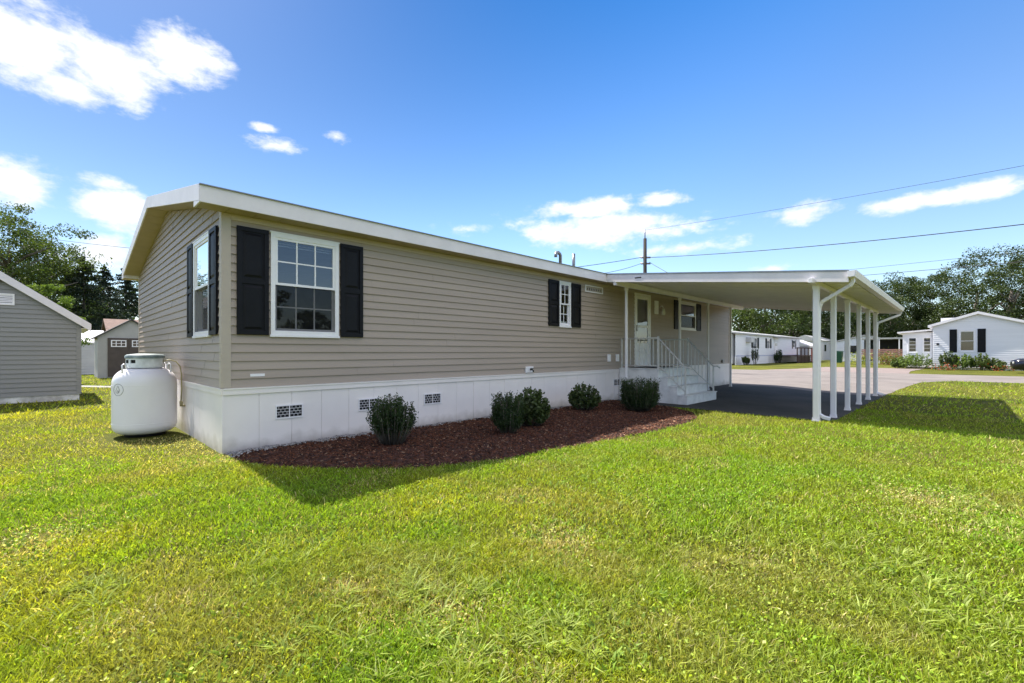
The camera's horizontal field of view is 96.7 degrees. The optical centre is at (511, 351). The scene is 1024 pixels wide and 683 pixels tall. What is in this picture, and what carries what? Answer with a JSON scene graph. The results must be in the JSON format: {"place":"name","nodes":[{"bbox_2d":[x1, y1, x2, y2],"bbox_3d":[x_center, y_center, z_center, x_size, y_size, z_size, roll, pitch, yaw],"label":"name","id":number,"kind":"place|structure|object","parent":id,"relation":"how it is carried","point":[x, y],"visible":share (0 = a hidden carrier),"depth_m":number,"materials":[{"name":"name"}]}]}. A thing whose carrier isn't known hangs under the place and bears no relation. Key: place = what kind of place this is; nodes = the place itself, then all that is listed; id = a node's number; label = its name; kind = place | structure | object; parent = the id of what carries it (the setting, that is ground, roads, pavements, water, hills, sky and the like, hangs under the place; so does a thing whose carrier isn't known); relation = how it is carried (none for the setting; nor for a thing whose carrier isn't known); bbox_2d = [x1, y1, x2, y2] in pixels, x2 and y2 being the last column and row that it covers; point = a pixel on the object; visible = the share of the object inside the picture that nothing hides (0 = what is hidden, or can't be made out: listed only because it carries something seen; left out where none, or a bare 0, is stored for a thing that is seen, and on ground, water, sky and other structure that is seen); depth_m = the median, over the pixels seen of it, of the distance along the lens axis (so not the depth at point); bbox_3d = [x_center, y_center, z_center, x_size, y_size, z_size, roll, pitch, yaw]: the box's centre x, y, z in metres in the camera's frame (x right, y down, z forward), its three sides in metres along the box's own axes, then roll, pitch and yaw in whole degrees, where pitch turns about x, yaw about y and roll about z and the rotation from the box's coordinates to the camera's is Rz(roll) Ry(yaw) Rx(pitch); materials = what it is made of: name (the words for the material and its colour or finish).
{"place":"outdoors","nodes":[
{"label":"outdoors","id":0,"kind":"place"},
{"bbox_2d":[3,232,126,247],"bbox_3d":[-36.300,-9.512,38.002,28.263,3.867,0.033,0,0,8],"label":"overhead wire","id":1,"kind":"object","parent":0,"point":[71,241],"visible":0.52,"depth_m":38.03,"materials":[{"name":"black metal"}]},
{"bbox_2d":[81,385,110,387],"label":"path","id":2,"kind":"structure","parent":0,"point":[94,386],"depth_m":16.59,"materials":[{"name":"concrete"}]},
{"bbox_2d":[101,319,137,331],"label":"house","id":3,"kind":"structure","parent":0,"point":[107,324],"depth_m":35.81,"materials":[{"name":"pink"}]},
{"bbox_2d":[0,360,1023,682],"bbox_3d":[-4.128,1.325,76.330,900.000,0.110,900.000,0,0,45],"label":"ground","id":4,"kind":"structure","parent":0,"point":[170,436],"depth_m":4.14,"materials":[{"name":"green plant"}]},
{"bbox_2d":[0,271,90,403],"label":"garden shed","id":5,"kind":"structure","parent":4,"relation":"on","point":[40,347],"depth_m":11.49,"materials":[{"name":"grey"}]},
{"bbox_2d":[0,233,97,312],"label":"deciduous tree","id":6,"kind":"object","parent":4,"relation":"on","point":[18,244],"visible":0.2,"depth_m":43.33,"materials":[{"name":"green plant"}]},
{"bbox_2d":[15,256,94,317],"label":"deciduous tree","id":7,"kind":"object","parent":4,"relation":"on","point":[57,280],"visible":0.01,"depth_m":50.05,"materials":[{"name":"green plant"}]},
{"bbox_2d":[0,201,113,321],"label":"deciduous tree","id":8,"kind":"object","parent":4,"relation":"on","point":[31,268],"visible":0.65,"depth_m":40.33,"materials":[{"name":"green plant"}]},
{"bbox_2d":[26,283,91,346],"bbox_3d":[-18.721,-0.710,18.376,2.618,4.161,2.223,0,0,-13],"label":"tree","id":9,"kind":"object","parent":4,"relation":"on","point":[50,290],"visible":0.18,"depth_m":18.60,"materials":[{"name":"green plant"}]},
{"bbox_2d":[81,335,96,374],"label":"white shed","id":10,"kind":"structure","parent":4,"relation":"on","point":[87,359],"depth_m":25.52,"materials":[{"name":"grey"}]},
{"bbox_2d":[54,256,123,330],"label":"spruce tree","id":11,"kind":"object","parent":4,"relation":"on","point":[86,288],"visible":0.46,"depth_m":43.84,"materials":[{"name":"green plant"}]},
{"bbox_2d":[81,330,103,334],"bbox_3d":[-29.045,-0.105,30.633,1.900,2.750,2.300,0,0,45],"label":"pale roof hut","id":12,"kind":"object","parent":4,"relation":"on","point":[94,332],"visible":0.04,"depth_m":30.86,"materials":[{"name":"white plastic"}]},
{"bbox_2d":[81,266,134,325],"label":"spruce tree","id":13,"kind":"object","parent":4,"relation":"on","point":[108,276],"visible":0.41,"depth_m":46.91,"materials":[{"name":"green plant"}]},
{"bbox_2d":[90,319,137,377],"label":"resin shed","id":14,"kind":"structure","parent":4,"relation":"on","point":[114,346],"depth_m":22.46,"materials":[{"name":"white plastic"}]},
{"bbox_2d":[108,338,128,376],"bbox_3d":[-19.465,0.260,22.494,0.073,1.900,0.780,0,0,45],"label":"door","id":15,"kind":"structure","parent":14,"relation":"in","point":[118,348],"depth_m":22.44,"materials":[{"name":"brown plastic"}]},
{"bbox_2d":[129,338,137,353],"bbox_3d":[-18.910,0.260,23.057,0.073,1.900,0.780,0,0,45],"label":"door","id":16,"kind":"structure","parent":14,"relation":"in","point":[133,342],"depth_m":22.90,"materials":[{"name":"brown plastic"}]},
{"bbox_2d":[106,281,137,319],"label":"deciduous tree","id":17,"kind":"object","parent":4,"relation":"on","point":[135,313],"depth_m":58.14,"materials":[{"name":"green plant"}]},
{"bbox_2d":[107,268,137,319],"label":"spruce tree","id":18,"kind":"object","parent":4,"relation":"on","point":[128,287],"visible":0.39,"depth_m":51.65,"materials":[{"name":"green plant"}]},
{"bbox_2d":[111,354,176,437],"bbox_3d":[-5.628,0.646,6.983,0.796,1.244,0.796,0,0,45],"label":"propane tank","id":19,"kind":"object","parent":4,"relation":"on","point":[143,395],"visible":1,"depth_m":6.72,"materials":[{"name":"white metal"}]},
{"bbox_2d":[163,359,184,406],"bbox_3d":[-5.291,0.483,7.093,0.344,0.744,0.096,0,0,-17],"label":"gas hose","id":20,"kind":"object","parent":19,"relation":"attached to","point":[181,403],"visible":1,"depth_m":7.11,"materials":[{"name":"silver metal"}]},
{"bbox_2d":[122,183,733,453],"bbox_3d":[-0.141,-0.755,14.382,8.050,4.050,17.910,0,0,45],"label":"mobile home","id":21,"kind":"object","parent":4,"relation":"on","point":[263,321],"visible":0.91,"depth_m":7.35,"materials":[{"name":"beige plastic"}]},
{"bbox_2d":[192,231,211,337],"bbox_3d":[-4.287,-0.899,6.336,0.964,1.398,0.105,0,0,45],"label":"window","id":22,"kind":"structure","parent":21,"relation":"in","point":[200,245],"depth_m":6.36,"materials":[{"name":"white plastic"}]},
{"bbox_2d":[269,230,339,337],"bbox_3d":[-2.891,-0.899,6.354,0.145,1.398,0.944,0,0,45],"label":"window","id":23,"kind":"structure","parent":21,"relation":"in","point":[302,311],"depth_m":6.29,"materials":[{"name":"white plastic"}]},
{"bbox_2d":[559,280,571,327],"bbox_3d":[1.199,-1.089,10.480,0.105,1.058,0.444,0,0,45],"label":"window","id":24,"kind":"structure","parent":21,"relation":"in","point":[565,325],"depth_m":10.49,"materials":[{"name":"white plastic"}]},
{"bbox_2d":[634,293,650,366],"bbox_3d":[3.684,-0.620,13.072,0.210,2.080,0.900,0,0,45],"label":"storm door","id":25,"kind":"structure","parent":21,"relation":"in","point":[639,301],"depth_m":13.17,"materials":[{"name":"white plastic"}]},
{"bbox_2d":[681,301,695,330],"bbox_3d":[5.851,-1.194,15.205,0.105,0.948,1.264,0,0,45],"label":"window","id":26,"kind":"structure","parent":21,"relation":"in","point":[688,323],"depth_m":15.27,"materials":[{"name":"white plastic"}]},
{"bbox_2d":[224,399,695,469],"bbox_3d":[0.584,1.241,7.635,3.100,0.119,8.700,0,0,45],"label":"mulch bed","id":27,"kind":"object","parent":4,"relation":"on","point":[325,459],"visible":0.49,"depth_m":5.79,"materials":[{"name":"brown wood"}]},
{"bbox_2d":[366,392,418,445],"bbox_3d":[-1.581,0.865,5.973,0.654,0.679,0.661,0,0,45],"label":"dark shrub","id":28,"kind":"object","parent":27,"relation":"on","point":[385,415],"visible":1,"depth_m":5.86,"materials":[{"name":"green plant"}]},
{"bbox_2d":[226,399,612,456],"bbox_3d":[-0.456,1.220,8.478,0.396,0.126,8.433,0,0,45],"label":"gravel strip","id":29,"kind":"object","parent":27,"relation":"on","point":[233,453],"visible":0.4,"depth_m":6.28,"materials":[{"name":"grey gravel"}]},
{"bbox_2d":[490,390,527,433],"bbox_3d":[-0.053,0.890,6.786,0.551,0.630,0.538,0,0,45],"label":"dark shrub","id":30,"kind":"object","parent":27,"relation":"on","point":[507,413],"visible":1,"depth_m":6.64,"materials":[{"name":"green plant"}]},
{"bbox_2d":[515,386,551,425],"bbox_3d":[0.323,0.874,7.441,0.643,0.663,0.660,0,0,45],"label":"leafy shrub","id":31,"kind":"object","parent":27,"relation":"on","point":[537,408],"visible":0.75,"depth_m":7.25,"materials":[{"name":"green plant"}]},
{"bbox_2d":[567,381,601,410],"bbox_3d":[1.497,0.904,9.471,0.707,0.604,0.693,0,0,45],"label":"leafy shrub","id":32,"kind":"object","parent":27,"relation":"on","point":[581,396],"visible":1,"depth_m":9.31,"materials":[{"name":"green plant"}]},
{"bbox_2d":[619,377,661,411],"bbox_3d":[2.608,0.850,9.352,0.880,0.712,0.858,0,0,45],"label":"dark shrub","id":33,"kind":"object","parent":27,"relation":"on","point":[646,395],"visible":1,"depth_m":9.13,"materials":[{"name":"green plant"}]},
{"bbox_2d":[117,297,1005,335],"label":"woodland","id":34,"kind":"object","parent":4,"relation":"on","point":[749,324],"depth_m":104.58,"materials":[{"name":"green plant"}]},
{"bbox_2d":[641,229,650,272],"bbox_3d":[8.802,-3.405,29.991,0.643,9.350,0.290,0,0,15],"label":"utility pole","id":35,"kind":"object","parent":4,"relation":"on","point":[644,257],"visible":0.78,"depth_m":29.91,"materials":[{"name":"grey wood"}]},
{"bbox_2d":[580,257,640,266],"bbox_3d":[3.330,-5.258,27.997,11.068,1.978,0.033,0,0,-21],"label":"overhead wire","id":36,"kind":"object","parent":35,"relation":"attached to","point":[608,262],"visible":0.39,"depth_m":29.10,"materials":[{"name":"black metal"}]},
{"bbox_2d":[649,165,1023,229],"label":"overhead wire","id":37,"kind":"object","parent":35,"relation":"attached to","point":[851,196],"visible":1,"depth_m":21.26,"materials":[{"name":"black metal"}]},
{"bbox_2d":[650,224,1023,257],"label":"overhead wire","id":38,"kind":"object","parent":35,"relation":"attached to","point":[856,242],"visible":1,"depth_m":20.21,"materials":[{"name":"black metal"}]},
{"bbox_2d":[741,357,747,364],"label":"upright shrub","id":39,"kind":"object","parent":4,"relation":"on","point":[744,360],"visible":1,"depth_m":43.77,"materials":[{"name":"green plant"}]},
{"bbox_2d":[751,348,758,363],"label":"upright shrub","id":40,"kind":"object","parent":4,"relation":"on","point":[754,355],"visible":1,"depth_m":45.99,"materials":[{"name":"green plant"}]},
{"bbox_2d":[732,308,782,333],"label":"deciduous tree","id":41,"kind":"object","parent":4,"relation":"on","point":[741,319],"visible":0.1,"depth_m":82.53,"materials":[{"name":"green plant"}]},
{"bbox_2d":[732,331,801,364],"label":"white mobile home","id":42,"kind":"object","parent":4,"relation":"on","point":[745,343],"visible":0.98,"depth_m":50.31,"materials":[{"name":"plastic"}]},
{"bbox_2d":[774,338,776,353],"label":"door","id":43,"kind":"structure","parent":42,"relation":"in","point":[775,339],"depth_m":53.46,"materials":[{"name":"white plastic"}]},
{"bbox_2d":[732,308,812,335],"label":"deciduous tree","id":44,"kind":"object","parent":4,"relation":"on","point":[762,319],"visible":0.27,"depth_m":77.32,"materials":[{"name":"green plant"}]},
{"bbox_2d":[774,352,778,362],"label":"upright shrub","id":45,"kind":"object","parent":4,"relation":"on","point":[776,357],"visible":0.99,"depth_m":51.26,"materials":[{"name":"green plant"}]},
{"bbox_2d":[776,349,781,362],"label":"upright shrub","id":46,"kind":"object","parent":4,"relation":"on","point":[779,353],"visible":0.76,"depth_m":52.04,"materials":[{"name":"green plant"}]},
{"bbox_2d":[743,309,843,338],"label":"deciduous tree","id":47,"kind":"object","parent":4,"relation":"on","point":[800,332],"visible":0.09,"depth_m":85.29,"materials":[{"name":"green plant"}]},
{"bbox_2d":[782,347,812,362],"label":"wooden deck","id":48,"kind":"structure","parent":4,"relation":"on","point":[801,358],"depth_m":53.86,"materials":[{"name":"brown wood"}]},
{"bbox_2d":[795,335,829,359],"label":"grey home","id":49,"kind":"object","parent":4,"relation":"on","point":[825,350],"visible":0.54,"depth_m":70.41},
{"bbox_2d":[800,340,812,354],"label":"porch","id":50,"kind":"structure","parent":49,"relation":"attached to","point":[809,345],"depth_m":61.71,"materials":[{"name":"white"}]},
{"bbox_2d":[771,310,855,340],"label":"deciduous tree","id":51,"kind":"object","parent":4,"relation":"on","point":[842,332],"visible":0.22,"depth_m":81.99,"materials":[{"name":"green plant"}]},
{"bbox_2d":[729,374,941,395],"bbox_3d":[12.174,1.320,20.050,10.600,0.110,9.857,0,0,45],"label":"driveway apron","id":52,"kind":"object","parent":4,"relation":"on","point":[886,386],"visible":0.75,"depth_m":18.89,"materials":[{"name":"concrete"}]},
{"bbox_2d":[837,351,843,362],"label":"wheelie bin","id":53,"kind":"object","parent":4,"relation":"on","point":[839,356],"visible":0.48,"depth_m":51.63,"materials":[{"name":"green plastic"}]},
{"bbox_2d":[809,311,889,338],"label":"deciduous tree","id":54,"kind":"object","parent":4,"relation":"on","point":[863,330],"visible":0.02,"depth_m":88.97,"materials":[{"name":"green plant"}]},
{"bbox_2d":[828,335,889,361],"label":"white home","id":55,"kind":"object","parent":4,"relation":"on","point":[840,345],"visible":0.11,"depth_m":58.97,"materials":[{"name":"plastic"}]},
{"bbox_2d":[850,346,855,352],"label":"window","id":56,"kind":"structure","parent":55,"relation":"in","point":[852,348],"depth_m":58.85,"materials":[{"name":"black glass"}]},
{"bbox_2d":[850,351,884,364],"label":"flower bed","id":57,"kind":"object","parent":4,"relation":"on","point":[862,362],"visible":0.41,"depth_m":46.97,"materials":[{"name":"green plant"}]},
{"bbox_2d":[838,280,911,339],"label":"deciduous tree","id":58,"kind":"object","parent":4,"relation":"on","point":[881,328],"visible":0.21,"depth_m":83.63,"materials":[{"name":"green plant"}]},
{"bbox_2d":[861,337,902,361],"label":"salmon porch","id":59,"kind":"object","parent":4,"relation":"on","point":[884,344],"visible":0.27,"depth_m":51.69,"materials":[{"name":"white paint"}]},
{"bbox_2d":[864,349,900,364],"bbox_3d":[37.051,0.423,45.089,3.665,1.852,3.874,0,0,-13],"label":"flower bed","id":60,"kind":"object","parent":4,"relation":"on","point":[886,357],"visible":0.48,"depth_m":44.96,"materials":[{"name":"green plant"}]},
{"bbox_2d":[878,347,902,364],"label":"shrub","id":61,"kind":"object","parent":4,"relation":"on","point":[890,360],"visible":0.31,"depth_m":44.07,"materials":[{"name":"green plant"}]},
{"bbox_2d":[889,358,907,367],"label":"garden bush","id":62,"kind":"object","parent":4,"relation":"on","point":[894,362],"visible":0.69,"depth_m":35.04,"materials":[{"name":"green plant"}]},
{"bbox_2d":[855,271,942,339],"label":"deciduous tree","id":63,"kind":"object","parent":4,"relation":"on","point":[896,284],"visible":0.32,"depth_m":87.73,"materials":[{"name":"green plant"}]},
{"bbox_2d":[897,353,932,368],"bbox_3d":[30.399,0.661,34.310,2.061,1.191,2.145,0,0,45],"label":"garden bush","id":64,"kind":"object","parent":4,"relation":"on","point":[915,363],"visible":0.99,"depth_m":34.03,"materials":[{"name":"green plant"}]},
{"bbox_2d":[888,276,962,336],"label":"deciduous tree","id":65,"kind":"object","parent":4,"relation":"on","point":[912,284],"visible":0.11,"depth_m":92.71,"materials":[{"name":"green plant"}]},
{"bbox_2d":[890,269,995,329],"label":"deciduous tree","id":66,"kind":"object","parent":4,"relation":"on","point":[932,296],"visible":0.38,"depth_m":85.62,"materials":[{"name":"green plant"}]},
{"bbox_2d":[928,362,959,369],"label":"flower clump","id":67,"kind":"object","parent":4,"relation":"on","point":[941,366],"visible":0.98,"depth_m":31.50,"materials":[{"name":"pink plant"}]},
{"bbox_2d":[938,350,959,369],"bbox_3d":[31.028,0.561,32.307,1.183,1.387,1.132,0,0,45],"label":"garden bush","id":68,"kind":"object","parent":4,"relation":"on","point":[944,356],"visible":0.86,"depth_m":32.18,"materials":[{"name":"green plant"}]},
{"bbox_2d":[950,353,975,369],"bbox_3d":[31.534,0.672,31.893,1.356,1.167,1.380,0,0,1],"label":"garden bush","id":69,"kind":"object","parent":4,"relation":"on","point":[965,361],"visible":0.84,"depth_m":31.61,"materials":[{"name":"green plant"}]},
{"bbox_2d":[914,247,1023,329],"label":"deciduous tree","id":70,"kind":"object","parent":4,"relation":"on","point":[977,297],"visible":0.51,"depth_m":79.03,"materials":[{"name":"green plant"}]},
{"bbox_2d":[932,243,1023,319],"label":"deciduous tree","id":71,"kind":"object","parent":4,"relation":"on","point":[1011,292],"visible":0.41,"depth_m":75.66,"materials":[{"name":"green plant"}]},
{"bbox_2d":[971,353,992,369],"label":"garden bush","id":72,"kind":"object","parent":4,"relation":"on","point":[978,360],"visible":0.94,"depth_m":31.08,"materials":[{"name":"green plant"}]},
{"bbox_2d":[984,357,1006,369],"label":"garden bush","id":73,"kind":"object","parent":4,"relation":"on","point":[993,361],"visible":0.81,"depth_m":30.69,"materials":[{"name":"green plant"}]},
{"bbox_2d":[977,258,1023,319],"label":"deciduous tree","id":74,"kind":"object","parent":4,"relation":"on","point":[1011,287],"visible":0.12,"depth_m":81.21,"materials":[{"name":"green plant"}]},
{"bbox_2d":[979,363,1021,370],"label":"flower clump","id":75,"kind":"object","parent":4,"relation":"on","point":[1002,368],"visible":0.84,"depth_m":30.21,"materials":[{"name":"red plant"}]},
{"bbox_2d":[1010,358,1023,370],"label":"parked car","id":76,"kind":"object","parent":4,"relation":"on","point":[1017,364],"visible":1,"depth_m":27.06,"materials":[{"name":"black paint"}]},
{"bbox_2d":[0,0,1023,335],"label":"sky","id":77,"kind":"structure","parent":0,"point":[533,128],"materials":[{"name":"blue"}]},
{"bbox_2d":[618,384,882,420],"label":"driveway","id":78,"kind":"structure","parent":0,"point":[770,401],"depth_m":12.07,"materials":[{"name":"grey asphalt"}]},
{"bbox_2d":[619,336,719,404],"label":"front steps","id":79,"kind":"structure","parent":78,"relation":"on","point":[681,385],"depth_m":11.58,"materials":[{"name":"paint"}]},
{"bbox_2d":[634,366,672,367],"bbox_3d":[3.876,0.411,12.533,0.680,0.013,1.200,0,0,45],"label":"door mat","id":80,"kind":"object","parent":79,"relation":"on","point":[651,366],"depth_m":12.71,"materials":[{"name":"black rubber"}]},
{"bbox_2d":[606,270,903,420],"bbox_3d":[7.288,-0.277,12.697,4.943,3.306,9.403,0,0,45],"label":"carport","id":81,"kind":"object","parent":78,"relation":"on","point":[833,292],"visible":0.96,"depth_m":10.71,"materials":[{"name":"white metal"}]},
{"bbox_2d":[770,367,920,373],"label":"neighbour driveway","id":82,"kind":"structure","parent":0,"point":[881,370],"depth_m":32.66,"materials":[{"name":"concrete"}]},
{"bbox_2d":[729,369,1023,382],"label":"street","id":83,"kind":"structure","parent":0,"point":[982,378],"depth_m":23.40,"materials":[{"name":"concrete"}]},
{"bbox_2d":[850,251,1023,269],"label":"overhead wire","id":84,"kind":"object","parent":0,"point":[938,260],"visible":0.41,"depth_m":42.61,"materials":[{"name":"black metal"}]},
{"bbox_2d":[871,261,1023,274],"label":"overhead wire","id":85,"kind":"object","parent":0,"point":[947,268],"visible":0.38,"depth_m":29.18,"materials":[{"name":"black metal"}]},
{"bbox_2d":[897,311,1023,370],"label":"white house","id":86,"kind":"structure","parent":0,"point":[999,337],"depth_m":32.57,"materials":[{"name":"plastic"}]},
{"bbox_2d":[908,337,916,352],"bbox_3d":[31.173,-0.544,35.416,0.584,1.248,0.105,0,0,45],"label":"window","id":87,"kind":"structure","parent":86,"relation":"in","point":[908,337],"depth_m":35.39,"materials":[{"name":"white plastic"}]},
{"bbox_2d":[922,337,931,352],"bbox_3d":[31.772,-0.544,34.826,0.544,1.248,0.105,0,0,45],"label":"window","id":88,"kind":"structure","parent":86,"relation":"in","point":[922,337],"depth_m":34.80,"materials":[{"name":"white plastic"}]},
{"bbox_2d":[959,330,974,351],"bbox_3d":[32.680,-0.784,32.670,0.844,1.568,0.105,0,0,45],"label":"window","id":89,"kind":"structure","parent":86,"relation":"in","point":[960,331],"depth_m":32.74,"materials":[{"name":"white plastic"}]}
]}

